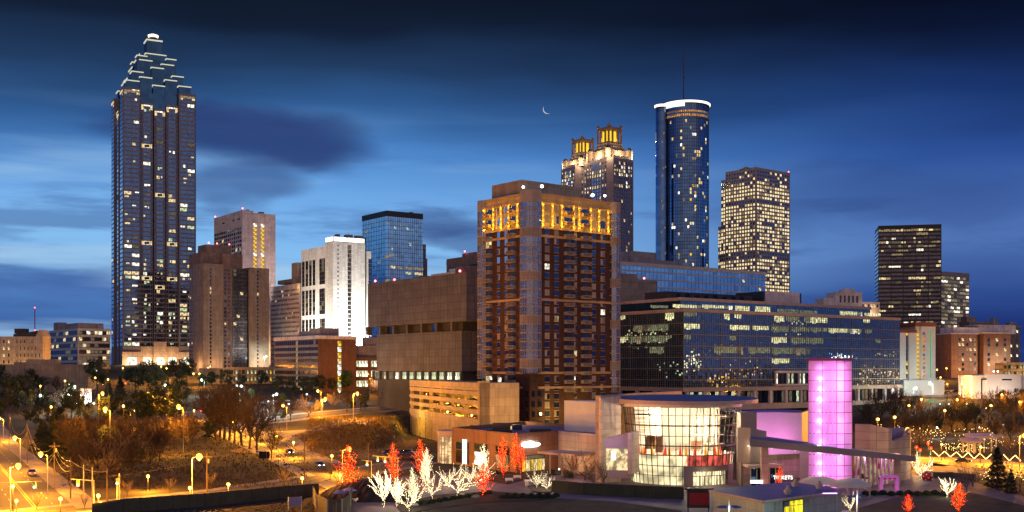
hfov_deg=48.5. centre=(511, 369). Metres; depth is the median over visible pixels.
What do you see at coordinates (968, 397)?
bare tree
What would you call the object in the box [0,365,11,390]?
leafy tree
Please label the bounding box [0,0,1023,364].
sky
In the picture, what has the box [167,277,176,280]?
window
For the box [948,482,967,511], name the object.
lit tree
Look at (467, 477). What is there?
lit tree
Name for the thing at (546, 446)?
museum hall
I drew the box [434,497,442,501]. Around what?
shrub
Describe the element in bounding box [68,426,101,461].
bare tree
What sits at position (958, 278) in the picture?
window
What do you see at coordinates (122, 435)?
bare tree
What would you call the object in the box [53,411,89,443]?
bare tree
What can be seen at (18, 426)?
ground
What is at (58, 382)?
bare tree
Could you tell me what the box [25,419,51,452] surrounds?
conifer
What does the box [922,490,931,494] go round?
shrub
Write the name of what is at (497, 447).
window
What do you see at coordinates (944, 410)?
street lamp
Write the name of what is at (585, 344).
window
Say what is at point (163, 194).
window
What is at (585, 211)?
window
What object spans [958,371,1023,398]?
white pavilion
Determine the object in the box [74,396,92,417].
leafy tree
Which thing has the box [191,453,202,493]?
street lamp
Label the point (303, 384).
leafy tree
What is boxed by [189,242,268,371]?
hotel tower
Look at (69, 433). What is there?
bare tree
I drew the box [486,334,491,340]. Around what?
window
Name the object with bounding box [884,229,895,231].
window
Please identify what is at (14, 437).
street lamp
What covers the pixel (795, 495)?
kiosk
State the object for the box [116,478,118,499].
traffic light
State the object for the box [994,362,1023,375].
orange garage
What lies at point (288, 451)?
car
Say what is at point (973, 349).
brick apartments
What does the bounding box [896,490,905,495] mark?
shrub
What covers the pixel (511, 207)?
window
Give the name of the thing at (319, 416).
pavement
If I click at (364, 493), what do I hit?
soil bank
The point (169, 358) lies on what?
window
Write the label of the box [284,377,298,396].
leafy tree
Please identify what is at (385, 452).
parked car
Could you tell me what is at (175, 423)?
bare tree
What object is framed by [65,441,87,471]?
leafy tree
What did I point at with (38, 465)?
pavement
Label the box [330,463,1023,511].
plaza
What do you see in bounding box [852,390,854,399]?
window
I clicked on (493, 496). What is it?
planting bed
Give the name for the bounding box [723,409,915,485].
museum wing
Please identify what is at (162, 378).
leafy tree
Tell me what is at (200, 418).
bare tree
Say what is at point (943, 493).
shrub
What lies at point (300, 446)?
pavement
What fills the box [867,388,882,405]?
bare tree
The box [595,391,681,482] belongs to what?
blade wall
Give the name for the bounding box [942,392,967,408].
bare tree
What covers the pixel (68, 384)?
leafy tree
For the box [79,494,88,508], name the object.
young tree
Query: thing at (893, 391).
bare tree
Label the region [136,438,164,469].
bare tree
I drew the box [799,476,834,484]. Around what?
tent
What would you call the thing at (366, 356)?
brick office
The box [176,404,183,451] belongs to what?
street lamp
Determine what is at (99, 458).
bare tree
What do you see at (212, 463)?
field
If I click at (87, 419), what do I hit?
bare tree
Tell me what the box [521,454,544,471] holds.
window
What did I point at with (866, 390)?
window
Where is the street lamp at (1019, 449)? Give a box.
[1019,434,1023,467]
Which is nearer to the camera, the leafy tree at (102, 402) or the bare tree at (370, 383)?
the leafy tree at (102, 402)
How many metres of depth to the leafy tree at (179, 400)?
470.30 m
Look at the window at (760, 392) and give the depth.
532.61 m
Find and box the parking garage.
[410,380,518,440]
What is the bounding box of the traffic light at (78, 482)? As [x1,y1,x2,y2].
[74,479,94,502]
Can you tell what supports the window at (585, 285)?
in the residential tower at (549, 298)
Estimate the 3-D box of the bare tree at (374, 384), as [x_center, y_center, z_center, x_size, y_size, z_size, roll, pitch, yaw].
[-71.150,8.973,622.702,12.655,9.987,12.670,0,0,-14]
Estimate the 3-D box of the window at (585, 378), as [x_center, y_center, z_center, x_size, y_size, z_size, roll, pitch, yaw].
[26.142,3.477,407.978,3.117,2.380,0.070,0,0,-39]
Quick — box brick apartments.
[936,325,1015,377]
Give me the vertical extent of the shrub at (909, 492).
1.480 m
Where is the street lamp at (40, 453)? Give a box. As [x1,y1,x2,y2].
[38,451,47,494]
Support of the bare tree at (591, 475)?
on the plaza
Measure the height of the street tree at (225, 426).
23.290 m
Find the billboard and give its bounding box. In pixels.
[76,389,94,403]
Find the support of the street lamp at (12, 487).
on the ground at (18, 426)
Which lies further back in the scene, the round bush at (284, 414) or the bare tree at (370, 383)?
the bare tree at (370, 383)
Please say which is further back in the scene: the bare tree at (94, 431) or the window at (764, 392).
the window at (764, 392)
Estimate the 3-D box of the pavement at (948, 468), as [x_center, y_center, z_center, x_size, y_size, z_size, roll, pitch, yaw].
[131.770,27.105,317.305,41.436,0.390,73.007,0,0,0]
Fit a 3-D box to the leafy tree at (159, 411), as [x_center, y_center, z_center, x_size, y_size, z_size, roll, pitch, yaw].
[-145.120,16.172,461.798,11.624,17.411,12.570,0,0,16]
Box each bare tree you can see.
[0,389,19,416]
[44,411,83,457]
[47,388,67,406]
[49,375,66,394]
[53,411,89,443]
[53,419,101,448]
[58,444,92,477]
[61,432,113,473]
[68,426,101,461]
[69,383,94,409]
[78,447,122,479]
[79,414,108,441]
[79,441,111,474]
[82,413,109,443]
[87,417,118,435]
[92,435,129,473]
[93,413,117,423]
[93,432,121,461]
[98,427,152,453]
[99,415,145,447]
[102,450,128,479]
[105,429,139,471]
[106,419,139,434]
[111,440,144,476]
[112,414,132,428]
[112,415,152,449]
[124,417,148,438]
[132,416,154,436]
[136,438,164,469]
[141,421,164,453]
[141,426,164,454]
[143,417,181,453]
[146,414,170,427]
[147,425,175,460]
[158,419,182,450]
[165,413,209,451]
[173,413,204,446]
[180,412,204,444]
[202,416,224,438]
[262,395,289,421]
[277,396,300,420]
[295,395,323,415]
[325,393,342,409]
[335,388,356,411]
[351,385,372,410]
[365,378,377,390]
[371,379,377,389]
[559,451,594,479]
[560,466,568,478]
[563,453,583,477]
[582,468,603,481]
[594,460,606,482]
[853,396,894,423]
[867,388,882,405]
[870,391,894,423]
[879,392,914,427]
[886,388,920,426]
[888,385,906,400]
[889,408,923,430]
[902,390,932,415]
[904,412,937,443]
[911,399,941,432]
[911,426,931,449]
[925,403,950,430]
[938,399,957,421]
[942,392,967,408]
[942,403,969,432]
[948,405,977,432]
[956,471,978,489]
[957,461,993,486]
[958,389,990,414]
[975,389,1007,417]
[975,416,1003,433]
[980,386,1017,423]
[983,411,1011,434]
[991,389,1023,426]
[1000,415,1023,442]
[1000,432,1021,455]
[1003,461,1023,490]
[1015,392,1023,417]
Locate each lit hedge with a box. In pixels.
[942,443,961,451]
[955,444,978,451]
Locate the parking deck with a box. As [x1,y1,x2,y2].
[199,367,273,383]
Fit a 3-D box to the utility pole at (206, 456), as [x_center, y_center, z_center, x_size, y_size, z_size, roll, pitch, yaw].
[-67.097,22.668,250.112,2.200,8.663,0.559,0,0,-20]
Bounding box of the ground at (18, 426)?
[0,365,1023,511]
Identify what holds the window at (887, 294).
in the black tower at (907, 273)
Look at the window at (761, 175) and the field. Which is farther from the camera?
the window at (761, 175)
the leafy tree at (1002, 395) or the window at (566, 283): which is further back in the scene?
the leafy tree at (1002, 395)
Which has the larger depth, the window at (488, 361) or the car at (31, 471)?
the window at (488, 361)
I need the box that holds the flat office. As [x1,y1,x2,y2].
[446,251,476,271]
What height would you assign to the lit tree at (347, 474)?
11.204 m
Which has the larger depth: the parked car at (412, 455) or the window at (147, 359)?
the window at (147, 359)
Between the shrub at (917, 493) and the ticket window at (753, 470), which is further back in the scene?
the ticket window at (753, 470)
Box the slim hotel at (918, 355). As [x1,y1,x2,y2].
[899,322,943,395]
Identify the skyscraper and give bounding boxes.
[111,34,195,364]
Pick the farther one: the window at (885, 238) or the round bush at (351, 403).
the window at (885, 238)
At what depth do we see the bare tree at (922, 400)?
504.98 m
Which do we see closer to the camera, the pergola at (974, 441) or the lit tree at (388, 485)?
the lit tree at (388, 485)
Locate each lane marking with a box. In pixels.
[0,465,35,506]
[0,467,32,506]
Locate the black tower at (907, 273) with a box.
[875,224,940,329]
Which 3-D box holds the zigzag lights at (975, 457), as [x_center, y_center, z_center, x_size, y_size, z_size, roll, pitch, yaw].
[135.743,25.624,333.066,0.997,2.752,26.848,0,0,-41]
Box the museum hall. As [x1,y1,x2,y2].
[437,400,594,475]
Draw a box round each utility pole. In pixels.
[9,414,10,443]
[27,423,27,462]
[49,443,56,488]
[70,458,71,498]
[91,467,92,497]
[106,468,107,500]
[203,453,211,491]
[304,435,304,477]
[368,443,368,473]
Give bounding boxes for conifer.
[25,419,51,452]
[33,389,42,409]
[41,415,65,455]
[48,407,64,442]
[48,433,64,462]
[59,417,71,455]
[103,380,114,398]
[114,375,125,395]
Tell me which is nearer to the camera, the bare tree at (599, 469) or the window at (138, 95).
the bare tree at (599, 469)
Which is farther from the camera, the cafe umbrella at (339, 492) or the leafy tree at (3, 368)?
the leafy tree at (3, 368)
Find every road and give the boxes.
[0,440,69,510]
[13,461,430,511]
[181,407,395,422]
[186,411,365,483]
[911,459,1023,478]
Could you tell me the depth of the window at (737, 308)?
530.15 m
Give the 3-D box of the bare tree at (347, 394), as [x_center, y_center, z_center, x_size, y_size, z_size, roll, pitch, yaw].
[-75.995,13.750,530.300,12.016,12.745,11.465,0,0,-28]
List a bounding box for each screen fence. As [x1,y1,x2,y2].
[92,483,318,511]
[552,480,683,499]
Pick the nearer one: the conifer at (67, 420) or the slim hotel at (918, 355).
the conifer at (67, 420)
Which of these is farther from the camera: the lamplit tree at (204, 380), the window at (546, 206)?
the lamplit tree at (204, 380)
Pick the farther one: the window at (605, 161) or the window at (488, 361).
the window at (605, 161)
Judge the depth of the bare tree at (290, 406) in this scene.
498.84 m
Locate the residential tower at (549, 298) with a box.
[477,180,620,423]
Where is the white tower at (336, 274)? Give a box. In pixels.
[301,234,371,345]
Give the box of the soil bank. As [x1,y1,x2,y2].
[312,478,414,503]
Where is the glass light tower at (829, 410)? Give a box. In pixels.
[808,358,851,485]
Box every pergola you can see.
[960,438,983,453]
[964,433,998,452]
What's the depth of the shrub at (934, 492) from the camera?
243.46 m
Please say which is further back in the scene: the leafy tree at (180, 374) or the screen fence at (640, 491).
the leafy tree at (180, 374)
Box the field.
[93,445,285,493]
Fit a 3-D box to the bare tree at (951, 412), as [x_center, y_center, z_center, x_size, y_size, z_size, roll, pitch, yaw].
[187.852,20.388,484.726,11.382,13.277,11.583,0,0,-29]
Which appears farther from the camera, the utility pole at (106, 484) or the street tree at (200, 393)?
the street tree at (200, 393)
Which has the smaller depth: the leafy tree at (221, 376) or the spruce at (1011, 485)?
the spruce at (1011, 485)
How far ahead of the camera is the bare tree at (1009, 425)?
410.88 m
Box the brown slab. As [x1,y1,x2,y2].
[274,328,356,392]
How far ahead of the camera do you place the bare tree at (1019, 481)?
253.13 m
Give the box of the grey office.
[989,318,1020,362]
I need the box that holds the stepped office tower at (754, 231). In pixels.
[718,164,789,291]
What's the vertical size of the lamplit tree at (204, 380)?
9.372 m
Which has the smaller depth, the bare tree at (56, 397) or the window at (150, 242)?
the bare tree at (56, 397)
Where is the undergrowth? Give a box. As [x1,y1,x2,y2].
[59,434,313,511]
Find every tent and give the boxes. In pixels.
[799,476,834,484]
[829,478,870,498]
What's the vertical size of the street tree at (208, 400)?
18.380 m
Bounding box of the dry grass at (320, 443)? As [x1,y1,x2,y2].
[304,414,412,458]
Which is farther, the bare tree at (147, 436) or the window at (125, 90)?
the window at (125, 90)
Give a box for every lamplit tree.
[41,389,47,397]
[197,374,207,389]
[207,371,216,383]
[247,388,254,397]
[279,393,286,401]
[339,371,353,390]
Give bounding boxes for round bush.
[278,411,286,418]
[349,401,357,408]
[361,400,367,407]
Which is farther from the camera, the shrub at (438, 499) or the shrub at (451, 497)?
the shrub at (451, 497)
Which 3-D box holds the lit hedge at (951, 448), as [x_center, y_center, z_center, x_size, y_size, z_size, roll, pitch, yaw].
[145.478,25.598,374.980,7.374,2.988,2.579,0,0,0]
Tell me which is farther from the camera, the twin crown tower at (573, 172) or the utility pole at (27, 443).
the twin crown tower at (573, 172)
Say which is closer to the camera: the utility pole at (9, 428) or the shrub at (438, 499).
the shrub at (438, 499)
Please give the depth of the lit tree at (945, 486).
236.67 m
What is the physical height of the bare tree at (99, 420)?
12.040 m
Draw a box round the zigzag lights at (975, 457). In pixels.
[933,451,1020,463]
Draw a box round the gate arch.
[878,474,898,491]
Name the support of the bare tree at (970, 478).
on the plaza
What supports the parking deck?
on the ground at (18, 426)
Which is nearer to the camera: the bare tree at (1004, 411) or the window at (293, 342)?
the bare tree at (1004, 411)
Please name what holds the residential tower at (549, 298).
on the ground at (18, 426)
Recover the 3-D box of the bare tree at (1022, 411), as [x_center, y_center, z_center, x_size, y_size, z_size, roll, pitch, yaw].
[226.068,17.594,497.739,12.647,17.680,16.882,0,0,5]
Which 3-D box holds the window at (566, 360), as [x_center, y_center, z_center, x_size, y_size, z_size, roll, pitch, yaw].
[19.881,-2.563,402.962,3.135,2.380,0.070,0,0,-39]
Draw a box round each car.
[27,469,35,475]
[285,449,292,453]
[314,461,324,466]
[381,449,390,454]
[398,449,412,454]
[400,453,410,458]
[410,453,422,458]
[954,457,970,462]
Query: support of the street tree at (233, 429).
on the pavement at (300, 446)
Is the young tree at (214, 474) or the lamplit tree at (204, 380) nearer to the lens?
the young tree at (214, 474)
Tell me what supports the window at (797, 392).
in the glass office at (762, 346)
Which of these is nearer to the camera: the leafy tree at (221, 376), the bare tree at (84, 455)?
the bare tree at (84, 455)
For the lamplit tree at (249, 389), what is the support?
on the ground at (18, 426)
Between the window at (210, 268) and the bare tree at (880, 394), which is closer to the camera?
the bare tree at (880, 394)
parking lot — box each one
[198,400,328,411]
[333,452,436,460]
[921,390,957,396]
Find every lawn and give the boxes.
[426,498,681,511]
[850,493,1023,511]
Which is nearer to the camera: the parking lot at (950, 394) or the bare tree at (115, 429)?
the bare tree at (115, 429)
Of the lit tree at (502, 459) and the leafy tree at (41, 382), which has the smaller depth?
the lit tree at (502, 459)
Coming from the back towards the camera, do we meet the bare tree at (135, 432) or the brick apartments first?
the brick apartments
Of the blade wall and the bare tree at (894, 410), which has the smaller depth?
the blade wall
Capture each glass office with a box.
[617,291,902,420]
[621,251,765,294]
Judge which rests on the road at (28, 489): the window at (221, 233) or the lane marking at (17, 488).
the lane marking at (17, 488)
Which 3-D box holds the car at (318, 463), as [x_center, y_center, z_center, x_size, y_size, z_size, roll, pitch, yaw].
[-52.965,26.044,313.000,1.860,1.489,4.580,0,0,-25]
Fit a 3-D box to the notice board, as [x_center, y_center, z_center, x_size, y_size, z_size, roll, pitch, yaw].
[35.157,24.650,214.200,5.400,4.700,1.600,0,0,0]
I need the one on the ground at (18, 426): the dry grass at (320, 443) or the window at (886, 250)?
the dry grass at (320, 443)
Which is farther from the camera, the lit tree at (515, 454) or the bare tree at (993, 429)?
the bare tree at (993, 429)
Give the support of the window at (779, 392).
in the glass office at (762, 346)
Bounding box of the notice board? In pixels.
[684,488,713,511]
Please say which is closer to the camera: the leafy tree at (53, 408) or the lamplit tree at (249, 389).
the leafy tree at (53, 408)
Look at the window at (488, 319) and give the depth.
410.17 m
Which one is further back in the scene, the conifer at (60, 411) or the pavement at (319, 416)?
the pavement at (319, 416)
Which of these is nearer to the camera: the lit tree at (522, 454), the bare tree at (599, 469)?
the bare tree at (599, 469)
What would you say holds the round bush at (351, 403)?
on the ground at (18, 426)
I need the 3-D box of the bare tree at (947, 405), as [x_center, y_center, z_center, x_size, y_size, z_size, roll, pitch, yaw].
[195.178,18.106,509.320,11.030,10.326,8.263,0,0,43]
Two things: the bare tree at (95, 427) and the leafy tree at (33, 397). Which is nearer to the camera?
the bare tree at (95, 427)
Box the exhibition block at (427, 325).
[366,266,480,411]
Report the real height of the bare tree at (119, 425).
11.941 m
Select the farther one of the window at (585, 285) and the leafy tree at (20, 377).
the leafy tree at (20, 377)
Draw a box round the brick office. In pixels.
[356,337,378,388]
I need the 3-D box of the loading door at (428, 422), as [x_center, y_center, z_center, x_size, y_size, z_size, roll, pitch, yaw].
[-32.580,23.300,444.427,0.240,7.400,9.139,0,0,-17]
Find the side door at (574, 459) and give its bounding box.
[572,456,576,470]
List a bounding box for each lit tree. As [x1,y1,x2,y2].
[333,445,364,483]
[368,470,390,506]
[383,443,403,481]
[390,477,407,505]
[391,479,425,511]
[406,467,419,507]
[412,439,430,482]
[419,447,435,491]
[422,474,448,497]
[436,461,478,494]
[439,461,458,487]
[459,461,475,482]
[475,446,492,481]
[476,462,495,495]
[495,435,508,479]
[509,434,520,472]
[516,440,528,474]
[528,470,545,487]
[774,466,783,482]
[842,493,854,509]
[902,494,914,511]
[912,451,933,478]
[914,452,920,474]
[938,477,956,497]
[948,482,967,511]
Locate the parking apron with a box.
[269,418,370,437]
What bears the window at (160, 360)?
in the skyscraper
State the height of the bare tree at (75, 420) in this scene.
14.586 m
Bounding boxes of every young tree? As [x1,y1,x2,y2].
[30,492,43,509]
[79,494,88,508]
[121,481,132,492]
[164,477,175,489]
[208,472,217,485]
[278,467,291,485]
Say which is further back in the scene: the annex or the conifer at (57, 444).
the annex
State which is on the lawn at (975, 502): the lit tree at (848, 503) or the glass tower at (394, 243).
the lit tree at (848, 503)
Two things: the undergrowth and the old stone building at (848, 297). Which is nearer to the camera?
the undergrowth
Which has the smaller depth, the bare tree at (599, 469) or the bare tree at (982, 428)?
the bare tree at (599, 469)
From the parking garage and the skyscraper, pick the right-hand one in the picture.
the parking garage
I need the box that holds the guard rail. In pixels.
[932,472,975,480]
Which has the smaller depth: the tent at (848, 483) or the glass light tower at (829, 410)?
the tent at (848, 483)
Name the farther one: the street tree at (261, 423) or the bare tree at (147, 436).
the street tree at (261, 423)
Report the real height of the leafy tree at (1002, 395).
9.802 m
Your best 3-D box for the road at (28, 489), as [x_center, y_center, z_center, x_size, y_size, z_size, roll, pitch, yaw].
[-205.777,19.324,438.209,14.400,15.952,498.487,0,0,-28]
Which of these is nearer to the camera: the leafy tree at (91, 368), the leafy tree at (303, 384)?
the leafy tree at (303, 384)
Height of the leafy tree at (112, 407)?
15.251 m
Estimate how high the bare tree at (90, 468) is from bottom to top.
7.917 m
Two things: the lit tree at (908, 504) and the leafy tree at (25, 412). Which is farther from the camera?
the leafy tree at (25, 412)
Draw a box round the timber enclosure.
[313,486,351,511]
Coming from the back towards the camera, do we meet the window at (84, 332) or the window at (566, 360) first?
the window at (84, 332)
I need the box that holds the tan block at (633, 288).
[621,273,656,301]
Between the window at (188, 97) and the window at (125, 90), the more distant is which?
the window at (188, 97)
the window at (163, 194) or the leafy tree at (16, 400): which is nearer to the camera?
the leafy tree at (16, 400)
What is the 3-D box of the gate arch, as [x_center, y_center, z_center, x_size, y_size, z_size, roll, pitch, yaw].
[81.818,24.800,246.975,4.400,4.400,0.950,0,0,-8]
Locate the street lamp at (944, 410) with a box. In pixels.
[943,409,945,447]
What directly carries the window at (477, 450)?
in the museum hall
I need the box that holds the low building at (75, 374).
[0,359,93,391]
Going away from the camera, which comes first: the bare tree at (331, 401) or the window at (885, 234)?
the bare tree at (331, 401)
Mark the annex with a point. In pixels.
(452, 271)
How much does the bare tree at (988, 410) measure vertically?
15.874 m
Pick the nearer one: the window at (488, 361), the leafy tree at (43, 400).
the window at (488, 361)
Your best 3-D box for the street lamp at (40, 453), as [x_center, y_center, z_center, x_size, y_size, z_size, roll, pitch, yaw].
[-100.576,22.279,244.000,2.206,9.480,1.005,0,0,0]
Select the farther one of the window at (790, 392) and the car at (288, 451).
the window at (790, 392)
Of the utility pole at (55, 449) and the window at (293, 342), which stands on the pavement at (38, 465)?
the utility pole at (55, 449)
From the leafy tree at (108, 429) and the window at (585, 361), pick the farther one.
the window at (585, 361)
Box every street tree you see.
[186,386,240,435]
[189,378,246,435]
[193,380,255,440]
[197,378,248,438]
[197,390,214,420]
[203,386,264,443]
[212,386,266,445]
[233,391,281,448]
[235,400,283,451]
[254,425,284,457]
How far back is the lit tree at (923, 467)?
277.76 m
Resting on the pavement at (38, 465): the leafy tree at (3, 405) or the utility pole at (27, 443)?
the utility pole at (27, 443)
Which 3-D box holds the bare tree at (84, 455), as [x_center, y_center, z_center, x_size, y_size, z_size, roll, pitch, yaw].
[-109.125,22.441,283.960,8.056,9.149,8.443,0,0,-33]
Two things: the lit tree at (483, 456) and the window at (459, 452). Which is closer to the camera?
the lit tree at (483, 456)
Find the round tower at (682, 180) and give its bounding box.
[654,49,709,267]
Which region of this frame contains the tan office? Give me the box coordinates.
[959,312,988,326]
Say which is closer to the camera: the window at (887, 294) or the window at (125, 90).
the window at (125, 90)
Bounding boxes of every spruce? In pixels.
[983,447,1007,488]
[1003,469,1018,493]
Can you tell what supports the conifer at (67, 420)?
on the ground at (18, 426)
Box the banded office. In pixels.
[49,322,110,372]
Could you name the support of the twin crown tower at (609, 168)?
on the ground at (18, 426)
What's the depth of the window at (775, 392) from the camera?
538.63 m
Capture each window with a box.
[79,331,109,372]
[112,88,195,346]
[124,89,139,92]
[127,357,136,364]
[142,241,151,244]
[143,357,151,364]
[155,193,164,196]
[156,357,163,364]
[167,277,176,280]
[168,357,176,364]
[180,95,194,98]
[190,268,257,366]
[215,218,240,253]
[271,289,293,364]
[275,341,295,384]
[302,245,371,336]
[387,327,391,333]
[447,263,476,270]
[456,441,468,463]
[474,443,486,466]
[486,317,491,323]
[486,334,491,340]
[486,359,491,365]
[495,445,508,470]
[497,204,604,423]
[510,205,515,212]
[521,454,544,471]
[562,170,585,196]
[565,282,571,288]
[565,342,571,348]
[565,359,571,365]
[565,376,571,382]
[581,209,587,215]
[581,219,587,226]
[582,283,587,289]
[582,317,587,323]
[582,325,587,331]
[582,342,587,348]
[582,359,587,365]
[582,376,587,382]
[590,161,631,251]
[621,304,898,386]
[668,110,701,117]
[718,170,788,291]
[751,468,780,485]
[759,391,761,401]
[763,391,765,401]
[774,391,776,401]
[778,391,780,401]
[783,499,802,511]
[789,391,791,400]
[793,391,795,400]
[796,391,798,400]
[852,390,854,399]
[865,389,867,399]
[875,228,940,327]
[879,233,890,235]
[879,257,890,259]
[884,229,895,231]
[884,249,895,251]
[886,293,897,295]
[889,301,900,303]
[891,309,902,311]
[941,277,968,326]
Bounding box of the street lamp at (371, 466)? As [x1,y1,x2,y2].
[365,460,371,477]
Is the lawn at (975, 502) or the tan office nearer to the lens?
the lawn at (975, 502)
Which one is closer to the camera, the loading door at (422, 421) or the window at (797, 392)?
the loading door at (422, 421)
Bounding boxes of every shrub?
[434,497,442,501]
[449,495,457,499]
[565,472,572,477]
[860,491,868,495]
[871,490,878,495]
[878,490,886,494]
[886,491,896,495]
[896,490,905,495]
[904,490,913,494]
[912,491,922,495]
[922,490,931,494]
[930,490,938,494]
[938,491,948,495]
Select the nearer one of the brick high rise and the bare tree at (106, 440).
the bare tree at (106, 440)
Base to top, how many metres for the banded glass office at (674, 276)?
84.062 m
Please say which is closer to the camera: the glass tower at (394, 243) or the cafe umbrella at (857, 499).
the cafe umbrella at (857, 499)
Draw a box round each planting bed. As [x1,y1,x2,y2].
[289,462,380,476]
[394,491,548,511]
[477,470,572,483]
[527,484,551,492]
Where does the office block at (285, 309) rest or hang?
on the ground at (18, 426)
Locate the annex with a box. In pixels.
[431,269,454,275]
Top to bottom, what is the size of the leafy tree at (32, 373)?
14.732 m
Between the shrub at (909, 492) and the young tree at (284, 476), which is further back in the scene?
the young tree at (284, 476)
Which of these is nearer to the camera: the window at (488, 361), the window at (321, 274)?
the window at (488, 361)
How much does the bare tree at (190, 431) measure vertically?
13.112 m
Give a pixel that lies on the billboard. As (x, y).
(90, 393)
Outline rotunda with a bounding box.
[619,394,757,485]
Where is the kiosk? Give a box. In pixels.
[709,478,845,511]
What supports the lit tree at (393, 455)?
on the ground at (18, 426)
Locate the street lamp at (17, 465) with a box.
[10,463,20,511]
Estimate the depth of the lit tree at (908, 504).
211.89 m
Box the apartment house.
[0,329,50,363]
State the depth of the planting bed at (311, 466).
304.37 m
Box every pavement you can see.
[0,419,97,507]
[0,461,439,511]
[178,406,399,423]
[182,411,383,488]
[911,457,1023,478]
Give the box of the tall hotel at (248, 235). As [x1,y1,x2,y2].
[214,208,274,364]
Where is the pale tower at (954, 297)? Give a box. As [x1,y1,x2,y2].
[941,271,968,327]
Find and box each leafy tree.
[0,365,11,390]
[0,374,19,409]
[0,397,8,415]
[9,390,26,415]
[13,372,37,403]
[20,409,28,424]
[22,389,37,412]
[25,368,39,389]
[27,409,41,428]
[35,375,50,389]
[38,396,55,412]
[43,406,56,422]
[59,388,84,418]
[62,381,73,394]
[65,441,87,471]
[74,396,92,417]
[83,358,111,393]
[94,395,115,416]
[98,425,119,447]
[107,394,133,428]
[120,389,157,424]
[123,367,146,390]
[123,442,144,463]
[132,361,159,391]
[140,389,169,418]
[146,381,181,421]
[150,368,170,390]
[164,378,193,400]
[165,358,188,381]
[167,392,191,417]
[177,356,196,381]
[200,420,216,441]
[215,369,234,386]
[234,374,247,392]
[256,371,267,387]
[270,375,285,390]
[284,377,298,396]
[299,376,315,396]
[312,374,326,388]
[326,377,336,393]
[931,416,942,429]
[955,401,977,430]
[969,407,986,432]
[994,389,1009,409]
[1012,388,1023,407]
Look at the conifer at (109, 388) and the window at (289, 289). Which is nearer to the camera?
the conifer at (109, 388)
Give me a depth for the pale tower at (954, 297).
1133.26 m
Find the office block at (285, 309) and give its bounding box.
[270,262,300,366]
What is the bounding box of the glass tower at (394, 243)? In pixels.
[362,210,422,336]
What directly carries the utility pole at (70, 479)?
on the pavement at (38, 465)
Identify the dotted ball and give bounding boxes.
[921,471,932,480]
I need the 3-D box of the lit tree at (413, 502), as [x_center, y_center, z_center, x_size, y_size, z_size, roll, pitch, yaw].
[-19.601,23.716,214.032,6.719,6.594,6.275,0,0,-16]
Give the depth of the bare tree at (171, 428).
366.18 m
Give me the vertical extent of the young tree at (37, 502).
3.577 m
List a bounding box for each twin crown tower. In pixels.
[561,136,593,198]
[586,119,632,251]
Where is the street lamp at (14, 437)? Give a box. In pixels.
[13,436,20,470]
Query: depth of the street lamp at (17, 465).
213.94 m
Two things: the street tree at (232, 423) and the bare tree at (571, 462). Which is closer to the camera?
the bare tree at (571, 462)
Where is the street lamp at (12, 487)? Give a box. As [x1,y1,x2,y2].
[11,484,14,511]
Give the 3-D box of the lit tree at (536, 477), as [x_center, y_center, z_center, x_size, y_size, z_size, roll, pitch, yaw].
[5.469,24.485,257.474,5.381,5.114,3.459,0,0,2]
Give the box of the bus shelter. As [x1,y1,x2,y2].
[256,450,269,459]
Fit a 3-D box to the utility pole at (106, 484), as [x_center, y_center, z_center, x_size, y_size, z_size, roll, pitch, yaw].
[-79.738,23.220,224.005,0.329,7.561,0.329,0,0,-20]
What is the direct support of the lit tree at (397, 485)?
on the ground at (18, 426)
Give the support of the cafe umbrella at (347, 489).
on the plaza
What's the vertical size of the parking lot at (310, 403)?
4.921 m
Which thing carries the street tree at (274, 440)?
on the pavement at (300, 446)
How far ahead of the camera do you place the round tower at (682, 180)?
1033.19 m
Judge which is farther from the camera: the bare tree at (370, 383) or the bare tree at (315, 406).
the bare tree at (370, 383)
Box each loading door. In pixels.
[412,417,417,435]
[420,418,424,437]
[426,419,430,438]
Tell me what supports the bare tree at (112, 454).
on the ground at (18, 426)
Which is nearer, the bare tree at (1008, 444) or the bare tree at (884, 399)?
the bare tree at (1008, 444)
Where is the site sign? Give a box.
[288,496,301,510]
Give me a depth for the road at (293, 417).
526.82 m
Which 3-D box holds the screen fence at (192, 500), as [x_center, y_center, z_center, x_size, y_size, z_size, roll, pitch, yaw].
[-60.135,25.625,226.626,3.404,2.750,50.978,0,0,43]
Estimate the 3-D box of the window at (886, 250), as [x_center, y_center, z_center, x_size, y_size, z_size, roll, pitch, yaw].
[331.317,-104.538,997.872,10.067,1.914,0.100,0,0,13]
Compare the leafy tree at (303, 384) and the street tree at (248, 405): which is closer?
the street tree at (248, 405)
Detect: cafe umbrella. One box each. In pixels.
[333,490,346,493]
[342,487,356,490]
[846,490,867,511]
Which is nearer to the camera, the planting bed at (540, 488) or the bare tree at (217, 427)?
the planting bed at (540, 488)
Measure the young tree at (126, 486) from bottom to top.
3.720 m
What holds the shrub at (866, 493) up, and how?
on the plaza
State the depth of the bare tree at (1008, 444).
357.79 m
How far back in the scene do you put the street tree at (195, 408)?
442.33 m
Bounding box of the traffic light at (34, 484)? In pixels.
[0,481,36,487]
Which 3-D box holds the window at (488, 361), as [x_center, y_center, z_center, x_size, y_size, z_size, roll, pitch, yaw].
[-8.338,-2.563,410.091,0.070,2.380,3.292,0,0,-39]
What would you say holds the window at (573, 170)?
in the twin crown tower at (573, 172)
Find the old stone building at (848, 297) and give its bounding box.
[815,288,879,316]

